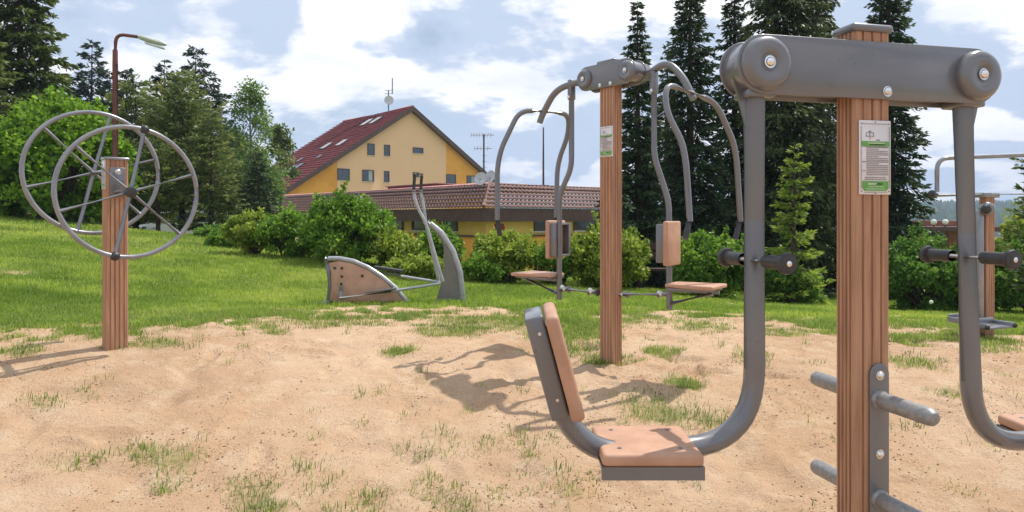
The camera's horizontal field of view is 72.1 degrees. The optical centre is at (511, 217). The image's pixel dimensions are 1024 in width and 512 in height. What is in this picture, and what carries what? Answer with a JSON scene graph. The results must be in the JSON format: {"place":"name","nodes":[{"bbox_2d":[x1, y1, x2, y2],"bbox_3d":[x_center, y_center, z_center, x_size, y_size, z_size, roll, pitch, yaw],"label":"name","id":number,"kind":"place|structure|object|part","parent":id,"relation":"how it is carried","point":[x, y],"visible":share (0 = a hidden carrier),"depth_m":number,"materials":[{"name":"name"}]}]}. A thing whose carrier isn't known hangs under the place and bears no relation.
{"place":"outdoors","nodes":[
{"label":"outdoors","id":0,"kind":"place"},
{"bbox_2d":[0,218,1023,511],"bbox_3d":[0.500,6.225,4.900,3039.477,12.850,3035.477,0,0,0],"label":"ground","id":1,"kind":"structure","parent":0,"point":[196,384],"depth_m":3.93,"materials":[{"name":"beige sand"}]},
{"bbox_2d":[0,24,35,216],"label":"larch tree","id":2,"kind":"object","parent":1,"relation":"on","point":[4,106],"visible":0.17,"depth_m":18.20,"materials":[{"name":"green plant"}]},
{"bbox_2d":[0,126,37,216],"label":"lilac bush","id":3,"kind":"object","parent":1,"relation":"on","point":[4,211],"visible":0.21,"depth_m":16.39,"materials":[{"name":"green plant"}]},
{"bbox_2d":[0,0,101,223],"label":"spruce tree","id":4,"kind":"object","parent":1,"relation":"on","point":[15,33],"visible":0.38,"depth_m":20.70,"materials":[{"name":"green plant"}]},
{"bbox_2d":[0,85,143,222],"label":"lilac bush","id":5,"kind":"object","parent":1,"relation":"on","point":[46,151],"visible":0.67,"depth_m":16.32,"materials":[{"name":"green plant"}]},
{"bbox_2d":[66,39,143,223],"bbox_3d":[-17.660,-3.211,29.385,6.917,8.405,8.042,0,0,0],"label":"fir tree","id":6,"kind":"object","parent":1,"relation":"on","point":[82,85],"visible":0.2,"depth_m":28.82,"materials":[{"name":"green plant"}]},
{"bbox_2d":[19,110,198,350],"bbox_3d":[-2.732,0.164,4.800,0.685,1.845,0.889,0,0,40],"label":"arm wheel trainer","id":7,"kind":"object","parent":1,"relation":"on","point":[118,193],"visible":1,"depth_m":4.75,"materials":[{"name":"brown"}]},
{"bbox_2d":[85,68,143,211],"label":"fir tree","id":8,"kind":"object","parent":1,"relation":"on","point":[127,72],"visible":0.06,"depth_m":30.97,"materials":[{"name":"green plant"}]},
{"bbox_2d":[80,74,191,228],"bbox_3d":[-11.150,-1.851,20.987,3.579,4.791,3.092,0,0,0],"label":"pine tree","id":9,"kind":"object","parent":1,"relation":"on","point":[124,104],"visible":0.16,"depth_m":20.81,"materials":[{"name":"green plant"}]},
{"bbox_2d":[112,33,166,156],"bbox_3d":[-7.944,-1.695,15.000,1.170,4.464,0.229,0,0,0],"label":"street lamp","id":10,"kind":"object","parent":1,"relation":"on","point":[148,40],"visible":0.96,"depth_m":14.97,"materials":[{"name":"grey metal"}]},
{"bbox_2d":[129,59,190,225],"bbox_3d":[-14.221,-2.924,28.874,4.688,7.453,5.036,0,0,0],"label":"fir tree","id":11,"kind":"object","parent":1,"relation":"on","point":[158,68],"visible":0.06,"depth_m":28.83,"materials":[{"name":"green plant"}]},
{"bbox_2d":[128,137,200,230],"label":"pine tree","id":12,"kind":"object","parent":1,"relation":"on","point":[175,199],"visible":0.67,"depth_m":18.40,"materials":[{"name":"green plant"}]},
{"bbox_2d":[131,211,226,233],"bbox_3d":[-12.138,0.441,26.473,4.092,1.400,1.695,0,0,0],"label":"parked car","id":13,"kind":"object","parent":1,"relation":"on","point":[163,227],"visible":0.06,"depth_m":25.68,"materials":[{"name":"paint"}]},
{"bbox_3d":[-12.677,0.001,25.680,1.030,0.360,0.020,0,0,0],"label":"side window","id":14,"kind":"part","parent":13,"relation":"part of","materials":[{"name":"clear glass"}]},
{"bbox_2d":[124,68,246,233],"bbox_3d":[-9.393,-1.797,20.003,3.430,5.032,3.539,0,0,0],"label":"pine tree","id":15,"kind":"object","parent":1,"relation":"on","point":[189,118],"visible":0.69,"depth_m":19.67,"materials":[{"name":"green plant"}]},
{"bbox_2d":[128,45,248,229],"bbox_3d":[-12.656,-2.784,28.328,6.752,8.178,6.656,0,0,0],"label":"fir tree","id":16,"kind":"object","parent":1,"relation":"on","point":[219,97],"visible":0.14,"depth_m":27.99,"materials":[{"name":"green plant"}]},
{"bbox_2d":[170,103,245,230],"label":"pine tree","id":17,"kind":"object","parent":1,"relation":"on","point":[211,205],"visible":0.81,"depth_m":18.84,"materials":[{"name":"green plant"}]},
{"bbox_2d":[193,222,222,235],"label":"shrub","id":18,"kind":"object","parent":1,"relation":"on","point":[204,230],"visible":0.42,"depth_m":16.93,"materials":[{"name":"green plant"}]},
{"bbox_2d":[203,228,238,247],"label":"shrub","id":19,"kind":"object","parent":1,"relation":"on","point":[214,238],"visible":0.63,"depth_m":14.38,"materials":[{"name":"green plant"}]},
{"bbox_2d":[206,167,249,224],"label":"pine tree","id":20,"kind":"object","parent":1,"relation":"on","point":[231,192],"visible":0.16,"depth_m":20.96,"materials":[{"name":"green plant"}]},
{"bbox_2d":[215,119,253,204],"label":"broadleaf tree","id":21,"kind":"object","parent":1,"relation":"on","point":[238,125],"visible":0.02,"depth_m":32.81,"materials":[{"name":"green plant"}]},
{"bbox_2d":[218,206,274,254],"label":"shrub","id":22,"kind":"object","parent":1,"relation":"on","point":[237,229],"visible":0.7,"depth_m":12.94,"materials":[{"name":"green plant"}]},
{"bbox_2d":[213,75,290,215],"bbox_3d":[-10.025,-1.917,27.006,3.056,7.046,2.676,0,0,-26],"label":"birch tree","id":23,"kind":"object","parent":1,"relation":"on","point":[253,97],"visible":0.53,"depth_m":26.79,"materials":[{"name":"green plant"}]},
{"bbox_2d":[236,152,280,241],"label":"spruce tree","id":24,"kind":"object","parent":1,"relation":"on","point":[253,199],"visible":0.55,"depth_m":18.93,"materials":[{"name":"green plant"}]},
{"bbox_2d":[237,150,285,211],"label":"broadleaf tree","id":25,"kind":"object","parent":1,"relation":"on","point":[274,184],"visible":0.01,"depth_m":33.95,"materials":[{"name":"green plant"}]},
{"bbox_2d":[248,201,315,256],"bbox_3d":[-3.981,0.237,12.855,1.414,1.080,1.246,0,0,36],"label":"shrub","id":26,"kind":"object","parent":1,"relation":"on","point":[282,228],"visible":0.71,"depth_m":12.61,"materials":[{"name":"green plant"}]},
{"bbox_2d":[265,122,301,212],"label":"tree","id":27,"kind":"object","parent":1,"relation":"on","point":[280,143],"visible":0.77,"depth_m":29.96,"materials":[{"name":"green plant"}]},
{"bbox_2d":[295,179,397,260],"bbox_3d":[-2.864,0.090,12.256,1.837,1.519,1.687,0,0,0],"label":"shrub","id":28,"kind":"object","parent":1,"relation":"on","point":[342,225],"visible":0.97,"depth_m":11.86,"materials":[{"name":"green plant"}]},
{"bbox_2d":[272,105,494,210],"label":"hotel building","id":29,"kind":"structure","parent":1,"relation":"on","point":[382,150],"depth_m":79.69,"materials":[{"name":"yellow paint"}]},
{"bbox_2d":[337,168,349,180],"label":"window","id":30,"kind":"structure","parent":29,"relation":"in","point":[342,174],"depth_m":74.92,"materials":[{"name":"grey glass"}]},
{"bbox_2d":[362,170,373,181],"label":"window","id":31,"kind":"structure","parent":29,"relation":"in","point":[367,175],"depth_m":76.86,"materials":[{"name":"grey glass"}]},
{"bbox_2d":[367,143,374,155],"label":"window","id":32,"kind":"structure","parent":29,"relation":"in","point":[370,147],"depth_m":77.11,"materials":[{"name":"grey glass"}]},
{"bbox_2d":[384,171,389,182],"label":"window","id":33,"kind":"structure","parent":29,"relation":"in","point":[386,173],"depth_m":78.42,"materials":[{"name":"grey glass"}]},
{"bbox_2d":[384,145,390,156],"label":"window","id":34,"kind":"structure","parent":29,"relation":"in","point":[386,147],"depth_m":78.48,"materials":[{"name":"grey glass"}]},
{"bbox_2d":[384,78,393,112],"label":"roof aerial","id":35,"kind":"object","parent":29,"relation":"on","point":[388,100],"visible":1,"depth_m":82.14,"materials":[{"name":"metal"}]},
{"bbox_2d":[413,147,422,153],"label":"window","id":36,"kind":"structure","parent":29,"relation":"in","point":[416,150],"depth_m":81.10,"materials":[{"name":"grey glass"}]},
{"bbox_2d":[446,174,455,182],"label":"window","id":37,"kind":"structure","parent":29,"relation":"in","point":[450,178],"depth_m":84.18,"materials":[{"name":"grey glass"}]},
{"bbox_2d":[467,175,474,183],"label":"window","id":38,"kind":"structure","parent":29,"relation":"in","point":[470,179],"depth_m":86.14,"materials":[{"name":"grey glass"}]},
{"bbox_2d":[320,173,465,303],"bbox_3d":[-1.527,0.273,8.740,1.936,1.667,0.440,0,0,0],"label":"elliptical trainer","id":39,"kind":"object","parent":1,"relation":"on","point":[349,279],"visible":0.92,"depth_m":8.70,"materials":[{"name":"metal"}]},
{"bbox_2d":[366,223,435,265],"bbox_3d":[-1.875,0.524,11.966,1.182,0.874,1.050,0,0,16],"label":"shrub","id":40,"kind":"object","parent":1,"relation":"on","point":[390,244],"visible":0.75,"depth_m":11.72,"materials":[{"name":"green plant"}]},
{"bbox_2d":[382,248,462,278],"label":"shrub","id":41,"kind":"object","parent":1,"relation":"on","point":[420,265],"visible":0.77,"depth_m":11.14,"materials":[{"name":"green plant"}]},
{"bbox_2d":[415,219,466,261],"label":"shrub","id":42,"kind":"object","parent":1,"relation":"on","point":[457,242],"visible":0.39,"depth_m":11.98,"materials":[{"name":"green plant"}]},
{"bbox_2d":[273,182,628,269],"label":"restaurant building","id":43,"kind":"structure","parent":1,"relation":"on","point":[466,224],"depth_m":31.07,"materials":[{"name":"brown tile"}]},
{"bbox_2d":[395,221,403,230],"bbox_3d":[-5.789,0.352,34.411,0.150,0.583,1.800,0,0,-41],"label":"window","id":44,"kind":"structure","parent":43,"relation":"in","point":[400,224],"depth_m":33.99,"materials":[{"name":"grey glass"}]},
{"bbox_2d":[410,221,429,231],"bbox_3d":[-4.164,0.352,32.511,0.150,0.583,1.800,0,0,-41],"label":"window","id":45,"kind":"structure","parent":43,"relation":"in","point":[419,226],"depth_m":32.78,"materials":[{"name":"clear glass"}]},
{"bbox_2d":[385,183,455,188],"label":"roof ridge","id":46,"kind":"object","parent":43,"relation":"on","point":[409,186],"visible":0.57,"depth_m":36.32,"materials":[{"name":"red tile"}]},
{"bbox_2d":[439,221,458,232],"bbox_3d":[-2.799,0.352,30.916,0.150,0.583,1.400,0,0,-41],"label":"window","id":47,"kind":"structure","parent":43,"relation":"in","point":[454,225],"depth_m":30.67,"materials":[{"name":"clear glass"}]},
{"bbox_2d":[474,172,486,187],"bbox_3d":[-1.366,-1.568,30.705,0.483,0.834,0.417,0,0,-21],"label":"satellite dish","id":48,"kind":"object","parent":43,"relation":"attached to","point":[480,178],"visible":1,"depth_m":30.73,"materials":[{"name":"metal"}]},
{"bbox_2d":[474,133,491,172],"bbox_3d":[-1.315,-2.421,31.000,1.052,2.567,0.703,0,0,0],"label":"tv aerial","id":49,"kind":"object","parent":43,"relation":"on","point":[483,148],"visible":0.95,"depth_m":30.99,"materials":[{"name":"grey metal"}]},
{"bbox_2d":[485,170,494,181],"bbox_3d":[-0.973,-1.624,30.704,0.480,0.875,0.480,0,0,0],"label":"satellite dish","id":50,"kind":"object","parent":43,"relation":"attached to","point":[490,174],"visible":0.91,"depth_m":30.73,"materials":[{"name":"metal"}]},
{"bbox_2d":[542,127,543,189],"bbox_3d":[1.470,-2.700,33.000,0.500,3.060,0.200,0,0,0],"label":"roof mast","id":51,"kind":"object","parent":43,"relation":"on","point":[543,161],"visible":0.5,"depth_m":32.99,"materials":[{"name":"grey metal"}]},
{"bbox_2d":[533,221,565,231],"bbox_3d":[1.704,0.352,31.274,2.000,0.583,0.150,0,0,-41],"label":"window","id":52,"kind":"structure","parent":43,"relation":"in","point":[539,226],"depth_m":30.85,"materials":[{"name":"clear glass"}]},
{"bbox_2d":[572,221,597,231],"bbox_3d":[3.604,0.352,32.898,2.100,0.583,0.150,0,0,-41],"label":"window","id":53,"kind":"structure","parent":43,"relation":"in","point":[579,226],"depth_m":32.57,"materials":[{"name":"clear glass"}]},
{"bbox_2d":[459,250,505,283],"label":"shrub","id":54,"kind":"object","parent":1,"relation":"on","point":[474,267],"visible":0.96,"depth_m":11.42,"materials":[{"name":"green plant"}]},
{"bbox_2d":[469,225,544,282],"bbox_3d":[-0.090,0.648,11.994,1.319,1.069,1.139,0,0,0],"label":"shrub","id":55,"kind":"object","parent":1,"relation":"on","point":[511,251],"visible":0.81,"depth_m":11.74,"materials":[{"name":"green plant"}]},
{"bbox_2d":[0,296,1023,511],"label":"grass tufts","id":56,"kind":"object","parent":1,"relation":"on","point":[580,325],"visible":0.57,"depth_m":5.20,"materials":[{"name":"green plant"}]},
{"bbox_2d":[529,239,583,284],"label":"shrub","id":57,"kind":"object","parent":1,"relation":"on","point":[542,263],"visible":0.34,"depth_m":11.85,"materials":[{"name":"green plant"}]},
{"bbox_2d":[566,210,652,287],"bbox_3d":[1.615,0.561,12.022,1.633,1.441,1.399,0,0,0],"label":"shrub","id":58,"kind":"object","parent":1,"relation":"on","point":[636,253],"visible":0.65,"depth_m":11.71,"materials":[{"name":"green plant"}]},
{"bbox_2d":[576,157,649,288],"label":"spruce tree","id":59,"kind":"object","parent":1,"relation":"on","point":[626,223],"visible":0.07,"depth_m":13.10,"materials":[{"name":"green plant"}]},
{"bbox_2d":[495,58,742,365],"bbox_3d":[0.718,0.049,5.013,1.620,2.323,0.748,0,0,40],"label":"chest press","id":60,"kind":"object","parent":1,"relation":"on","point":[608,80],"visible":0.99,"depth_m":4.95,"materials":[{"name":"brown"}]},
{"bbox_2d":[620,1,675,289],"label":"spruce tree","id":61,"kind":"object","parent":1,"relation":"on","point":[642,189],"visible":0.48,"depth_m":13.84,"materials":[{"name":"green plant"}]},
{"bbox_2d":[637,243,673,288],"bbox_3d":[2.703,0.903,12.630,0.900,0.880,0.380,0,0,0],"label":"garden bench","id":62,"kind":"object","parent":1,"relation":"on","point":[653,257],"visible":0.06,"depth_m":12.75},
{"bbox_2d":[628,44,684,262],"bbox_3d":[3.720,-1.131,17.563,2.533,6.339,2.904,0,0,-45],"label":"spruce tree","id":63,"kind":"object","parent":1,"relation":"on","point":[659,115],"visible":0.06,"depth_m":17.39,"materials":[{"name":"green plant"}]},
{"bbox_2d":[647,0,743,290],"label":"spruce tree","id":64,"kind":"object","parent":1,"relation":"on","point":[702,188],"visible":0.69,"depth_m":14.77,"materials":[{"name":"green plant"}]},
{"bbox_2d":[672,225,743,297],"bbox_3d":[3.236,0.753,11.596,1.436,1.276,1.228,0,0,0],"label":"shrub","id":65,"kind":"object","parent":1,"relation":"on","point":[699,261],"visible":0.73,"depth_m":11.39,"materials":[{"name":"green plant"}]},
{"bbox_2d":[695,0,768,283],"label":"spruce tree","id":66,"kind":"object","parent":1,"relation":"on","point":[733,26],"visible":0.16,"depth_m":16.43,"materials":[{"name":"green plant"}]},
{"bbox_2d":[524,23,1023,511],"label":"leg press swing","id":67,"kind":"object","parent":1,"relation":"on","point":[863,76],"visible":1,"depth_m":2.30,"materials":[{"name":"brown"}]},
{"bbox_2d":[716,0,836,298],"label":"spruce tree","id":68,"kind":"object","parent":1,"relation":"on","point":[786,126],"visible":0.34,"depth_m":14.95,"materials":[{"name":"green plant"}]},
{"bbox_2d":[765,265,827,303],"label":"shrub","id":69,"kind":"object","parent":1,"relation":"on","point":[780,287],"visible":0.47,"depth_m":11.11,"materials":[{"name":"green plant"}]},
{"bbox_2d":[765,143,835,305],"bbox_3d":[4.523,0.153,11.196,1.167,2.688,1.292,0,0,23],"label":"young tree","id":70,"kind":"object","parent":1,"relation":"on","point":[795,236],"visible":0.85,"depth_m":11.12,"materials":[{"name":"green plant"}]},
{"bbox_2d":[775,0,840,290],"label":"spruce tree","id":71,"kind":"object","parent":1,"relation":"on","point":[832,111],"visible":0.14,"depth_m":17.16,"materials":[{"name":"green plant"}]},
{"bbox_2d":[864,0,946,301],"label":"spruce tree","id":72,"kind":"object","parent":1,"relation":"on","point":[899,221],"visible":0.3,"depth_m":15.19,"materials":[{"name":"green plant"}]},
{"bbox_2d":[888,221,957,310],"bbox_3d":[6.510,0.792,11.198,1.354,1.519,1.248,0,0,-11],"label":"hedge shrub","id":73,"kind":"object","parent":1,"relation":"on","point":[907,266],"visible":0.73,"depth_m":10.94,"materials":[{"name":"green plant"}]},
{"bbox_2d":[931,219,936,226],"bbox_3d":[16.894,1.457,28.200,0.230,2.786,0.230,0,0,0],"label":"globe lamp","id":74,"kind":"object","parent":1,"relation":"on","point":[933,222],"visible":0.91,"depth_m":28.14,"materials":[{"name":"white glass"}]},
{"bbox_2d":[942,219,948,242],"bbox_3d":[17.356,1.457,28.200,0.230,2.786,0.230,0,0,0],"label":"globe lamp","id":75,"kind":"object","parent":1,"relation":"on","point":[945,222],"visible":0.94,"depth_m":28.15,"materials":[{"name":"white glass"}]},
{"bbox_2d":[913,221,1001,250],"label":"building","id":76,"kind":"structure","parent":1,"relation":"on","point":[950,229],"depth_m":29.24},
{"bbox_2d":[927,153,1023,337],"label":"leg swing trainer","id":77,"kind":"object","parent":1,"relation":"on","point":[989,324],"visible":0.75,"depth_m":6.24,"materials":[{"name":"brown"}]},
{"bbox_2d":[944,239,1020,312],"bbox_3d":[7.434,0.932,11.193,1.344,1.289,1.182,0,0,0],"label":"hedge shrub","id":78,"kind":"object","parent":1,"relation":"on","point":[1001,287],"visible":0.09,"depth_m":10.89,"materials":[{"name":"green plant"}]},
{"bbox_2d":[995,158,1023,289],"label":"pine tree","id":79,"kind":"object","parent":1,"relation":"on","point":[1018,232],"visible":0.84,"depth_m":9.68,"materials":[{"name":"green plant"}]},
{"bbox_2d":[995,198,1023,306],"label":"garden shrub","id":80,"kind":"object","parent":1,"relation":"on","point":[1006,236],"visible":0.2,"depth_m":13.17,"materials":[{"name":"green plant"}]},
{"bbox_2d":[999,222,1023,309],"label":"hedge shrub","id":81,"kind":"object","parent":1,"relation":"on","point":[1016,300],"visible":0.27,"depth_m":10.95,"materials":[{"name":"green plant"}]},
{"bbox_2d":[0,215,1023,378],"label":"lawn grass","id":82,"kind":"structure","parent":0,"point":[524,288],"depth_m":8.94,"materials":[{"name":"green plant"}]},
{"bbox_2d":[0,317,1023,511],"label":"earth crumbs","id":83,"kind":"object","parent":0,"point":[524,424],"visible":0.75,"depth_m":3.97,"materials":[{"name":"brown soil"}]},
{"bbox_2d":[0,0,1023,204],"label":"sky","id":84,"kind":"structure","parent":0,"point":[469,67],"materials":[{"name":"blue"}]},
{"bbox_2d":[500,205,707,218],"bbox_3d":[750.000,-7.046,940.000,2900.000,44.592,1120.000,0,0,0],"label":"hill","id":85,"kind":"structure","parent":0,"point":[553,208],"depth_m":771.83,"materials":[{"name":"green plant"}]},
{"bbox_2d":[833,199,1023,236],"bbox_3d":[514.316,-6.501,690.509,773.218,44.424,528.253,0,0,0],"label":"forest","id":86,"kind":"object","parent":85,"relation":"on","point":[946,209],"visible":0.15,"depth_m":677.84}
]}

